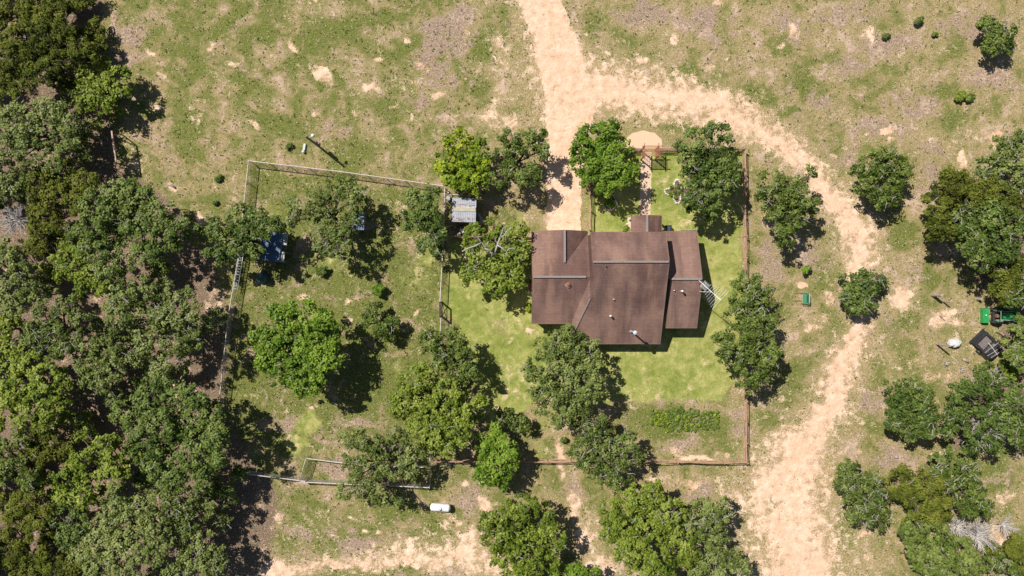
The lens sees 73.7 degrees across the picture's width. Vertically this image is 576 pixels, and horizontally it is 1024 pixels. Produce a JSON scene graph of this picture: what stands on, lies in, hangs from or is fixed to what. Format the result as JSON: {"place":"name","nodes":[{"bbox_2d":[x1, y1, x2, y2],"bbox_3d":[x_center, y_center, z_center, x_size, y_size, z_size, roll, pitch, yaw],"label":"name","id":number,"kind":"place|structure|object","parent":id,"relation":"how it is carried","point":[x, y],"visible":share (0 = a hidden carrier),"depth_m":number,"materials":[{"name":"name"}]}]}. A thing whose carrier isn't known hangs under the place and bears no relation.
{"place":"outdoors","nodes":[
{"label":"outdoors","id":0,"kind":"place"},
{"bbox_2d":[0,0,1023,575],"bbox_3d":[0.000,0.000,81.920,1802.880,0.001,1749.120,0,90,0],"label":"ground","id":1,"kind":"structure","parent":0,"point":[674,368],"depth_m":81.92,"materials":[{"name":"green plant"}]},
{"bbox_2d":[0,312,24,340],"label":"shade tree","id":2,"kind":"object","parent":1,"relation":"on","point":[7,328],"visible":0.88,"depth_m":79.08,"materials":[{"name":"green plant"}]},
{"bbox_2d":[0,158,33,209],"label":"oak tree","id":3,"kind":"object","parent":1,"relation":"on","point":[6,185],"visible":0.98,"depth_m":77.19,"materials":[{"name":"green plant"}]},
{"bbox_2d":[0,202,36,236],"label":"dead tree","id":4,"kind":"object","parent":1,"relation":"on","point":[18,220],"visible":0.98,"depth_m":78.69,"materials":[{"name":"grey wood"}]},
{"bbox_2d":[0,431,45,494],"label":"oak tree","id":5,"kind":"object","parent":1,"relation":"on","point":[33,472],"visible":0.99,"depth_m":76.67,"materials":[{"name":"green plant"}]},
{"bbox_2d":[0,489,60,546],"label":"cedar tree","id":6,"kind":"object","parent":1,"relation":"on","point":[16,509],"visible":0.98,"depth_m":77.50,"materials":[{"name":"green plant"}]},
{"bbox_2d":[0,236,62,319],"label":"oak tree","id":7,"kind":"object","parent":1,"relation":"on","point":[10,253],"visible":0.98,"depth_m":75.95,"materials":[{"name":"green plant"}]},
{"bbox_2d":[17,201,64,258],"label":"cedar tree","id":8,"kind":"object","parent":1,"relation":"on","point":[51,231],"visible":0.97,"depth_m":78.24,"materials":[{"name":"green plant"}]},
{"bbox_2d":[0,532,82,575],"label":"cedar tree","id":9,"kind":"object","parent":1,"relation":"on","point":[42,560],"visible":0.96,"depth_m":78.83,"materials":[{"name":"green plant"}]},
{"bbox_2d":[14,427,74,470],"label":"cedar tree","id":10,"kind":"object","parent":1,"relation":"on","point":[36,450],"visible":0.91,"depth_m":77.95,"materials":[{"name":"green plant"}]},
{"bbox_2d":[0,339,93,439],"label":"shade tree","id":11,"kind":"object","parent":1,"relation":"on","point":[38,385],"visible":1,"depth_m":75.81,"materials":[{"name":"green plant"}]},
{"bbox_2d":[0,0,96,37],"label":"cedar tree","id":12,"kind":"object","parent":1,"relation":"on","point":[45,10],"visible":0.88,"depth_m":77.54,"materials":[{"name":"green plant"}]},
{"bbox_2d":[0,89,98,173],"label":"oak tree","id":13,"kind":"object","parent":1,"relation":"on","point":[22,142],"visible":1,"depth_m":76.04,"materials":[{"name":"green plant"}]},
{"bbox_2d":[7,293,93,368],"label":"oak tree","id":14,"kind":"object","parent":1,"relation":"on","point":[53,325],"visible":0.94,"depth_m":75.59,"materials":[{"name":"green plant"}]},
{"bbox_2d":[0,14,109,99],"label":"cedar tree","id":15,"kind":"object","parent":1,"relation":"on","point":[24,50],"visible":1,"depth_m":76.73,"materials":[{"name":"green plant"}]},
{"bbox_2d":[21,156,101,216],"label":"cedar tree","id":16,"kind":"object","parent":1,"relation":"on","point":[55,183],"visible":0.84,"depth_m":76.81,"materials":[{"name":"green plant"}]},
{"bbox_2d":[48,504,94,551],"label":"oak tree","id":17,"kind":"object","parent":1,"relation":"on","point":[70,539],"visible":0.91,"depth_m":76.97,"materials":[{"name":"green plant"}]},
{"bbox_2d":[36,236,112,299],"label":"shade tree","id":18,"kind":"object","parent":1,"relation":"on","point":[83,278],"visible":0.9,"depth_m":77.64,"materials":[{"name":"green plant"}]},
{"bbox_2d":[34,417,144,511],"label":"shade tree","id":19,"kind":"object","parent":1,"relation":"on","point":[106,464],"visible":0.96,"depth_m":76.29,"materials":[{"name":"green plant"}]},
{"bbox_2d":[56,55,132,132],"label":"shade tree","id":20,"kind":"object","parent":1,"relation":"on","point":[97,89],"visible":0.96,"depth_m":78.26,"materials":[{"name":"green plant"}]},
{"bbox_2d":[67,323,131,405],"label":"oak tree","id":21,"kind":"object","parent":1,"relation":"on","point":[105,363],"visible":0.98,"depth_m":76.49,"materials":[{"name":"green plant"}]},
{"bbox_2d":[110,130,128,176],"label":"pole frame","id":22,"kind":"object","parent":1,"relation":"on","point":[113,143],"visible":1,"depth_m":79.32,"materials":[{"name":"wood"}]},
{"bbox_2d":[65,475,175,575],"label":"oak tree","id":23,"kind":"object","parent":1,"relation":"on","point":[107,561],"visible":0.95,"depth_m":75.16,"materials":[{"name":"green plant"}]},
{"bbox_2d":[62,176,204,283],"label":"oak tree","id":24,"kind":"object","parent":1,"relation":"on","point":[133,209],"visible":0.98,"depth_m":74.26,"materials":[{"name":"green plant"}]},
{"bbox_2d":[88,266,228,384],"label":"oak tree","id":25,"kind":"object","parent":1,"relation":"on","point":[161,321],"visible":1,"depth_m":74.95,"materials":[{"name":"green plant"}]},
{"bbox_2d":[107,373,250,500],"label":"oak tree","id":26,"kind":"object","parent":1,"relation":"on","point":[176,429],"visible":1,"depth_m":74.46,"materials":[{"name":"green plant"}]},
{"bbox_2d":[145,529,229,575],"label":"oak tree","id":27,"kind":"object","parent":1,"relation":"on","point":[184,556],"visible":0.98,"depth_m":76.53,"materials":[{"name":"green plant"}]},
{"bbox_2d":[147,478,239,544],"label":"oak tree","id":28,"kind":"object","parent":1,"relation":"on","point":[181,518],"visible":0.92,"depth_m":76.11,"materials":[{"name":"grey plant"}]},
{"bbox_2d":[217,161,252,434],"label":"wire fence","id":29,"kind":"object","parent":1,"relation":"on","point":[235,281],"visible":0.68,"depth_m":80.87,"materials":[{"name":"grey metal"}]},
{"bbox_2d":[200,200,286,267],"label":"oak tree","id":30,"kind":"object","parent":1,"relation":"on","point":[237,234],"visible":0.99,"depth_m":76.01,"materials":[{"name":"green plant"}]},
{"bbox_2d":[255,270,268,283],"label":"covered grill","id":31,"kind":"object","parent":1,"relation":"on","point":[261,277],"visible":1,"depth_m":81.05,"materials":[{"name":"fabric"}]},
{"bbox_2d":[256,231,292,262],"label":"garden shed","id":32,"kind":"structure","parent":1,"relation":"on","point":[275,246],"depth_m":79.62,"materials":[{"name":"blue metal"}]},
{"bbox_2d":[247,471,307,481],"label":"wire fence","id":33,"kind":"object","parent":1,"relation":"on","point":[260,473],"visible":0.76,"depth_m":80.85,"materials":[{"name":"grey metal"}]},
{"bbox_2d":[247,296,345,399],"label":"shade tree","id":34,"kind":"object","parent":1,"relation":"on","point":[310,351],"visible":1,"depth_m":75.39,"materials":[{"name":"green plant"}]},
{"bbox_2d":[283,173,366,259],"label":"oak tree","id":35,"kind":"object","parent":1,"relation":"on","point":[331,214],"visible":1,"depth_m":76.60,"materials":[{"name":"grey plant"}]},
{"bbox_2d":[248,160,443,186],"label":"wire fence","id":36,"kind":"object","parent":1,"relation":"on","point":[330,171],"visible":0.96,"depth_m":80.50,"materials":[{"name":"grey metal"}]},
{"bbox_2d":[351,211,365,229],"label":"garden shed","id":37,"kind":"structure","parent":1,"relation":"on","point":[363,217],"depth_m":80.02,"materials":[{"name":"blue metal"}]},
{"bbox_2d":[299,454,431,487],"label":"wire fence","id":38,"kind":"object","parent":1,"relation":"on","point":[402,484],"visible":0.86,"depth_m":80.71,"materials":[{"name":"grey metal"}]},
{"bbox_2d":[371,283,384,296],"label":"shrub","id":39,"kind":"object","parent":1,"relation":"on","point":[377,289],"visible":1,"depth_m":80.71,"materials":[{"name":"green plant"}]},
{"bbox_2d":[360,300,400,342],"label":"oak tree","id":40,"kind":"object","parent":1,"relation":"on","point":[369,317],"visible":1,"depth_m":79.41,"materials":[{"name":"green plant"}]},
{"bbox_2d":[335,424,426,508],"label":"oak tree","id":41,"kind":"object","parent":1,"relation":"on","point":[379,457],"visible":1,"depth_m":76.82,"materials":[{"name":"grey plant"}]},
{"bbox_2d":[397,182,447,259],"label":"oak tree","id":42,"kind":"object","parent":1,"relation":"on","point":[420,217],"visible":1,"depth_m":76.82,"materials":[{"name":"green plant"}]},
{"bbox_2d":[385,357,487,459],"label":"shade tree","id":43,"kind":"object","parent":1,"relation":"on","point":[427,423],"visible":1,"depth_m":75.61,"materials":[{"name":"green plant"}]},
{"bbox_2d":[430,503,450,511],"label":"propane tank","id":44,"kind":"object","parent":1,"relation":"on","point":[439,507],"visible":1,"depth_m":80.80,"materials":[{"name":"white metal"}]},
{"bbox_2d":[440,187,445,301],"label":"wire fence","id":45,"kind":"object","parent":1,"relation":"on","point":[443,244],"visible":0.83,"depth_m":80.48,"materials":[{"name":"grey metal"}]},
{"bbox_2d":[418,324,483,384],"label":"oak tree","id":46,"kind":"object","parent":1,"relation":"on","point":[453,354],"visible":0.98,"depth_m":76.38,"materials":[{"name":"green plant"}]},
{"bbox_2d":[433,125,491,196],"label":"shade tree","id":47,"kind":"object","parent":1,"relation":"on","point":[461,165],"visible":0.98,"depth_m":78.02,"materials":[{"name":"green plant"}]},
{"bbox_2d":[452,198,475,222],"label":"garden shed","id":48,"kind":"structure","parent":1,"relation":"on","point":[463,209],"depth_m":79.51,"materials":[{"name":"metal"}]},
{"bbox_2d":[462,225,514,260],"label":"bare snag","id":49,"kind":"object","parent":1,"relation":"on","point":[488,249],"visible":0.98,"depth_m":75.50,"materials":[{"name":"grey wood"}]},
{"bbox_2d":[459,215,532,299],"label":"shade tree","id":50,"kind":"object","parent":1,"relation":"on","point":[500,283],"visible":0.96,"depth_m":77.21,"materials":[{"name":"green plant"}]},
{"bbox_2d":[470,421,521,490],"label":"shade tree","id":51,"kind":"object","parent":1,"relation":"on","point":[491,455],"visible":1,"depth_m":77.02,"materials":[{"name":"green plant"}]},
{"bbox_2d":[495,407,531,432],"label":"oak tree","id":52,"kind":"object","parent":1,"relation":"on","point":[507,417],"visible":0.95,"depth_m":79.17,"materials":[{"name":"green plant"}]},
{"bbox_2d":[487,125,550,189],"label":"oak tree","id":53,"kind":"object","parent":1,"relation":"on","point":[528,172],"visible":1,"depth_m":76.81,"materials":[{"name":"green plant"}]},
{"bbox_2d":[477,491,567,575],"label":"shade tree","id":54,"kind":"object","parent":1,"relation":"on","point":[504,544],"visible":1,"depth_m":76.34,"materials":[{"name":"green plant"}]},
{"bbox_2d":[101,0,1022,575],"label":"weeds","id":55,"kind":"object","parent":1,"relation":"on","point":[515,228],"visible":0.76,"depth_m":81.85,"materials":[{"name":"green plant"}]},
{"bbox_2d":[520,322,606,430],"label":"oak tree","id":56,"kind":"object","parent":1,"relation":"on","point":[567,390],"visible":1,"depth_m":75.67,"materials":[{"name":"green plant"}]},
{"bbox_2d":[547,562,601,575],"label":"shade tree","id":57,"kind":"object","parent":1,"relation":"on","point":[571,570],"visible":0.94,"depth_m":78.45,"materials":[{"name":"green plant"}]},
{"bbox_2d":[588,184,591,230],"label":"rail fence","id":58,"kind":"object","parent":1,"relation":"on","point":[589,190],"visible":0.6,"depth_m":80.72,"materials":[{"name":"brown wood"}]},
{"bbox_2d":[432,459,748,463],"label":"rail fence","id":59,"kind":"object","parent":1,"relation":"on","point":[571,461],"visible":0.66,"depth_m":81.02,"materials":[{"name":"brown wood"}]},
{"bbox_2d":[567,116,640,198],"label":"shade tree","id":60,"kind":"object","parent":1,"relation":"on","point":[597,160],"visible":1,"depth_m":76.81,"materials":[{"name":"green plant"}]},
{"bbox_2d":[565,413,646,491],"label":"oak tree","id":61,"kind":"object","parent":1,"relation":"on","point":[590,459],"visible":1,"depth_m":76.94,"materials":[{"name":"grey plant"}]},
{"bbox_2d":[531,215,702,343],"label":"house","id":62,"kind":"structure","parent":1,"relation":"on","point":[640,282],"depth_m":77.50,"materials":[{"name":"brown"}]},
{"bbox_2d":[625,130,661,147],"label":"gravel apron","id":63,"kind":"object","parent":1,"relation":"on","point":[639,139],"visible":0.88,"depth_m":81.92,"materials":[{"name":"beige gravel"}]},
{"bbox_2d":[598,478,700,575],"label":"shade tree","id":64,"kind":"object","parent":1,"relation":"on","point":[633,536],"visible":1,"depth_m":75.94,"materials":[{"name":"green plant"}]},
{"bbox_2d":[640,143,662,159],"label":"garden arbor","id":65,"kind":"object","parent":1,"relation":"on","point":[658,154],"visible":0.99,"depth_m":79.47,"materials":[{"name":"brown wood"}]},
{"bbox_2d":[664,179,688,203],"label":"flower bed","id":66,"kind":"object","parent":1,"relation":"on","point":[676,191],"visible":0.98,"depth_m":81.75,"materials":[{"name":"white stone"}]},
{"bbox_2d":[650,407,719,432],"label":"weed bed","id":67,"kind":"object","parent":1,"relation":"on","point":[683,421],"visible":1,"depth_m":81.73,"materials":[{"name":"green plant"}]},
{"bbox_2d":[672,120,742,222],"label":"oak tree","id":68,"kind":"object","parent":1,"relation":"on","point":[699,170],"visible":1,"depth_m":76.05,"materials":[{"name":"green plant"}]},
{"bbox_2d":[681,495,735,553],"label":"oak tree","id":69,"kind":"object","parent":1,"relation":"on","point":[706,521],"visible":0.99,"depth_m":77.00,"materials":[{"name":"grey plant"}]},
{"bbox_2d":[687,541,752,575],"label":"oak tree","id":70,"kind":"object","parent":1,"relation":"on","point":[720,562],"visible":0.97,"depth_m":77.41,"materials":[{"name":"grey plant"}]},
{"bbox_2d":[742,148,747,463],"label":"rail fence","id":71,"kind":"object","parent":1,"relation":"on","point":[745,257],"visible":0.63,"depth_m":81.06,"materials":[{"name":"brown wood"}]},
{"bbox_2d":[710,319,788,396],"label":"oak tree","id":72,"kind":"object","parent":1,"relation":"on","point":[726,338],"visible":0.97,"depth_m":76.41,"materials":[{"name":"green plant"}]},
{"bbox_2d":[722,270,781,334],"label":"oak tree","id":73,"kind":"object","parent":1,"relation":"on","point":[745,303],"visible":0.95,"depth_m":76.97,"materials":[{"name":"green plant"}]},
{"bbox_2d":[753,162,821,249],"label":"oak tree","id":74,"kind":"object","parent":1,"relation":"on","point":[789,205],"visible":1,"depth_m":76.65,"materials":[{"name":"green plant"}]},
{"bbox_2d":[836,267,888,316],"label":"oak tree","id":75,"kind":"object","parent":1,"relation":"on","point":[859,291],"visible":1,"depth_m":79.44,"materials":[{"name":"green plant"}]},
{"bbox_2d":[831,457,896,532],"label":"oak tree","id":76,"kind":"object","parent":1,"relation":"on","point":[880,512],"visible":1,"depth_m":78.28,"materials":[{"name":"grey plant"}]},
{"bbox_2d":[847,145,916,210],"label":"oak tree","id":77,"kind":"object","parent":1,"relation":"on","point":[876,172],"visible":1,"depth_m":77.91,"materials":[{"name":"green plant"}]},
{"bbox_2d":[880,375,944,442],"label":"oak tree","id":78,"kind":"object","parent":1,"relation":"on","point":[905,401],"visible":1,"depth_m":77.35,"materials":[{"name":"green plant"}]},
{"bbox_2d":[882,463,954,530],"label":"cedar tree","id":79,"kind":"object","parent":1,"relation":"on","point":[914,493],"visible":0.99,"depth_m":77.84,"materials":[{"name":"green plant"}]},
{"bbox_2d":[896,510,986,575],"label":"oak tree","id":80,"kind":"object","parent":1,"relation":"on","point":[944,559],"visible":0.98,"depth_m":77.77,"materials":[{"name":"green plant"}]},
{"bbox_2d":[947,338,961,348],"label":"covered woodpile","id":81,"kind":"object","parent":1,"relation":"on","point":[954,342],"visible":0.97,"depth_m":81.29,"materials":[{"name":"white plastic"}]},
{"bbox_2d":[953,90,967,102],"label":"shrub","id":82,"kind":"object","parent":1,"relation":"on","point":[962,95],"visible":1,"depth_m":81.26,"materials":[{"name":"green plant"}]},
{"bbox_2d":[949,517,972,538],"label":"brush pile","id":83,"kind":"object","parent":1,"relation":"on","point":[953,525],"visible":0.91,"depth_m":80.30,"materials":[{"name":"grey wood"}]},
{"bbox_2d":[927,446,995,519],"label":"oak tree","id":84,"kind":"object","parent":1,"relation":"on","point":[974,494],"visible":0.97,"depth_m":77.57,"materials":[{"name":"green plant"}]},
{"bbox_2d":[919,163,1023,242],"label":"cedar tree","id":85,"kind":"object","parent":1,"relation":"on","point":[958,188],"visible":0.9,"depth_m":76.44,"materials":[{"name":"green plant"}]},
{"bbox_2d":[955,517,1001,554],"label":"brush pile","id":86,"kind":"object","parent":1,"relation":"on","point":[978,531],"visible":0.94,"depth_m":79.81,"materials":[{"name":"grey wood"}]},
{"bbox_2d":[939,370,1023,456],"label":"oak tree","id":87,"kind":"object","parent":1,"relation":"on","point":[995,404],"visible":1,"depth_m":77.20,"materials":[{"name":"green plant"}]},
{"bbox_2d":[962,411,1005,447],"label":"dead tree","id":88,"kind":"object","parent":1,"relation":"on","point":[976,423],"visible":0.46,"depth_m":77.75,"materials":[{"name":"grey wood"}]},
{"bbox_2d":[969,329,1001,359],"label":"trailer","id":89,"kind":"object","parent":1,"relation":"on","point":[982,340],"visible":1,"depth_m":81.12,"materials":[{"name":"black metal"}]},
{"bbox_2d":[951,197,1023,273],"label":"oak tree","id":90,"kind":"object","parent":1,"relation":"on","point":[973,232],"visible":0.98,"depth_m":75.85,"materials":[{"name":"green plant"}]},
{"bbox_2d":[973,360,1007,385],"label":"oak tree","id":91,"kind":"object","parent":1,"relation":"on","point":[979,368],"visible":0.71,"depth_m":80.49,"materials":[{"name":"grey plant"}]},
{"bbox_2d":[982,540,1003,555],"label":"cedar tree","id":92,"kind":"object","parent":1,"relation":"on","point":[988,550],"visible":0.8,"depth_m":80.19,"materials":[{"name":"green plant"}]},
{"bbox_2d":[975,14,1018,57],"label":"oak tree","id":93,"kind":"object","parent":1,"relation":"on","point":[994,41],"visible":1,"depth_m":79.15,"materials":[{"name":"green plant"}]},
{"bbox_2d":[971,128,1023,197],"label":"oak tree","id":94,"kind":"object","parent":1,"relation":"on","point":[1002,163],"visible":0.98,"depth_m":76.91,"materials":[{"name":"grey plant"}]},
{"bbox_2d":[974,550,1021,575],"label":"oak tree","id":95,"kind":"object","parent":1,"relation":"on","point":[995,562],"visible":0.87,"depth_m":79.12,"materials":[{"name":"green plant"}]},
{"bbox_2d":[980,308,1018,323],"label":"tractor","id":96,"kind":"object","parent":1,"relation":"on","point":[1003,315],"visible":0.98,"depth_m":81.15,"materials":[{"name":"metal"}]},
{"bbox_2d":[981,246,1023,306],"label":"cedar tree","id":97,"kind":"object","parent":1,"relation":"on","point":[1001,274],"visible":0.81,"depth_m":77.87,"materials":[{"name":"green plant"}]},
{"bbox_2d":[992,514,1020,537],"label":"brush pile","id":98,"kind":"object","parent":1,"relation":"on","point":[1004,526],"visible":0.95,"depth_m":81.12,"materials":[{"name":"grey wood"}]},
{"bbox_2d":[998,355,1021,381],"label":"shade tree","id":99,"kind":"object","parent":1,"relation":"on","point":[1008,370],"visible":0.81,"depth_m":80.32,"materials":[{"name":"green plant"}]},
{"bbox_2d":[997,312,1023,375],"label":"oak tree","id":100,"kind":"object","parent":1,"relation":"on","point":[1015,355],"visible":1,"depth_m":77.86,"materials":[{"name":"green plant"}]},
{"bbox_2d":[1000,531,1023,575],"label":"cedar tree","id":101,"kind":"object","parent":1,"relation":"on","point":[1013,545],"visible":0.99,"depth_m":79.00,"materials":[{"name":"green plant"}]},
{"bbox_2d":[1003,280,1023,309],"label":"oak tree","id":102,"kind":"object","parent":1,"relation":"on","point":[1016,300],"visible":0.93,"depth_m":77.94,"materials":[{"name":"green plant"}]},
{"bbox_2d":[520,0,593,229],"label":"driveway","id":103,"kind":"structure","parent":0,"point":[554,47],"depth_m":81.92,"materials":[{"name":"beige soil"}]},
{"bbox_2d":[602,194,616,210],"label":"flower bed","id":104,"kind":"object","parent":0,"point":[609,204],"visible":0.91,"depth_m":81.72,"materials":[{"name":"green plant"}]},
{"bbox_2d":[639,152,651,214],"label":"path","id":105,"kind":"structure","parent":0,"point":[645,186],"depth_m":81.92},
{"bbox_2d":[568,66,872,275],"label":"dirt track","id":106,"kind":"structure","parent":0,"point":[598,86],"depth_m":81.91,"materials":[{"name":"beige soil"}]},
{"bbox_2d":[757,312,871,575],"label":"sandy track","id":107,"kind":"structure","parent":0,"point":[788,528],"depth_m":81.91,"materials":[{"name":"beige sand"}]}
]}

